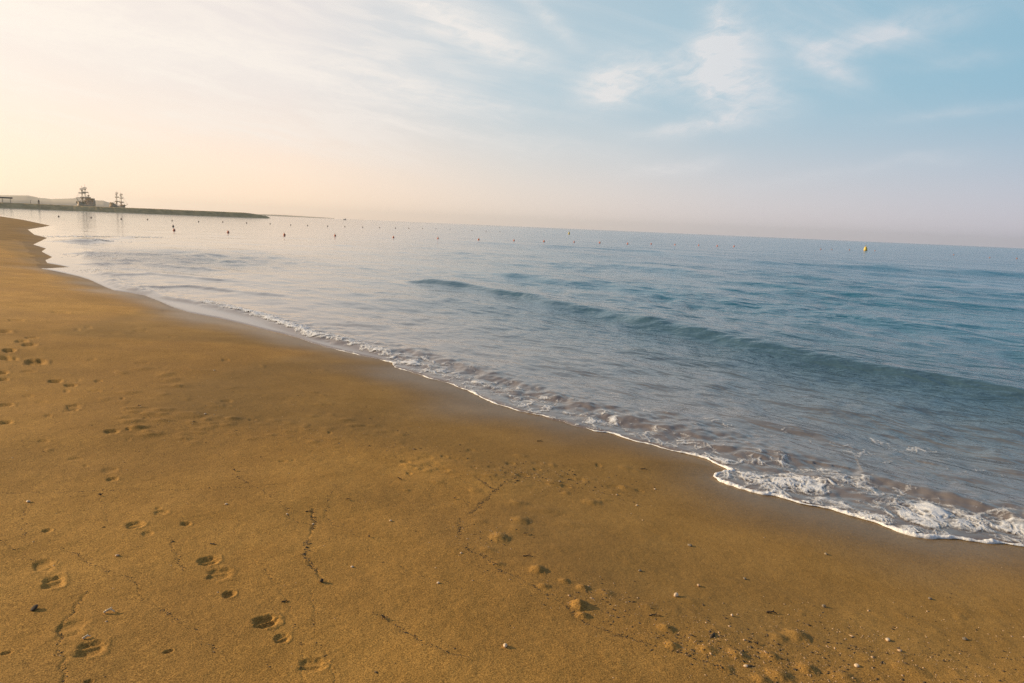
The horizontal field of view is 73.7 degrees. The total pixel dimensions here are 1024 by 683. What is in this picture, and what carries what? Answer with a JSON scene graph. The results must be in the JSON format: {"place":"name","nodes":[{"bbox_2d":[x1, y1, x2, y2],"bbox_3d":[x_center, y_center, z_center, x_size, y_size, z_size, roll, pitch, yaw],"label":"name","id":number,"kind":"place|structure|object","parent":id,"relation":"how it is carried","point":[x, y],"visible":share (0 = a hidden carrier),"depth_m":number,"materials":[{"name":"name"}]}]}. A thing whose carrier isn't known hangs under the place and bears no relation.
{"place":"outdoors","nodes":[
{"label":"outdoors","id":0,"kind":"place"},
{"bbox_2d":[0,195,109,206],"bbox_3d":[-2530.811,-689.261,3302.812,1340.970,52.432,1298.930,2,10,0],"label":"hills","id":1,"kind":"structure","parent":0,"point":[34,200],"depth_m":3176.23,"materials":[{"name":"grey"}]},
{"bbox_2d":[258,214,333,218],"bbox_3d":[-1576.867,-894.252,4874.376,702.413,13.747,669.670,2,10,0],"label":"headland","id":2,"kind":"structure","parent":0,"point":[290,216],"depth_m":4693.82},
{"bbox_2d":[0,216,1023,682],"bbox_3d":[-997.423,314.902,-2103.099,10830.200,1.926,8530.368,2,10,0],"label":"ground","id":3,"kind":"structure","parent":0,"point":[90,344],"depth_m":3.98,"materials":[{"name":"brown sand"}]},
{"bbox_2d":[30,604,37,610],"bbox_3d":[-2.050,1.143,2.930,0.029,0.014,0.043,-16,24,-7],"label":"seaweed scrap","id":4,"kind":"object","parent":3,"relation":"on","point":[34,607],"visible":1,"depth_m":2.92,"materials":[{"name":"grey plant"}]},
{"bbox_2d":[0,351,1023,682],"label":"seaweed crumbs","id":5,"kind":"object","parent":3,"relation":"on","point":[712,635],"visible":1,"depth_m":3.19,"materials":[{"name":"brown plant"}]},
{"bbox_2d":[12,374,1023,682],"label":"shell grit","id":6,"kind":"object","parent":3,"relation":"on","point":[700,620],"visible":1,"depth_m":3.19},
{"bbox_2d":[0,208,1023,546],"bbox_3d":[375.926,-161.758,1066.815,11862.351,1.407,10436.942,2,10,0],"label":"water","id":7,"kind":"structure","parent":0,"point":[810,358],"depth_m":14.70,"materials":[{"name":"blue liquid"}]},
{"bbox_2d":[76,186,95,205],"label":"tall ship","id":8,"kind":"object","parent":7,"relation":"on","point":[88,201],"visible":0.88,"depth_m":876.19,"materials":[{"name":"brown wood"}]},
{"bbox_2d":[109,193,127,207],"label":"tall ship","id":9,"kind":"object","parent":7,"relation":"on","point":[111,204],"visible":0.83,"depth_m":918.48,"materials":[{"name":"brown wood"}]},
{"bbox_2d":[0,202,268,217],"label":"breakwater","id":10,"kind":"object","parent":7,"relation":"in","point":[114,209],"visible":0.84,"depth_m":430.57,"materials":[{"name":"grey stone"}]},
{"bbox_2d":[48,235,1023,546],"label":"foam","id":11,"kind":"object","parent":7,"relation":"on","point":[924,519],"visible":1,"depth_m":5.46,"materials":[{"name":"white"}]},
{"bbox_2d":[0,0,1023,247],"label":"sky","id":12,"kind":"structure","parent":0,"point":[889,121],"materials":[{"name":"blue"}]}
]}

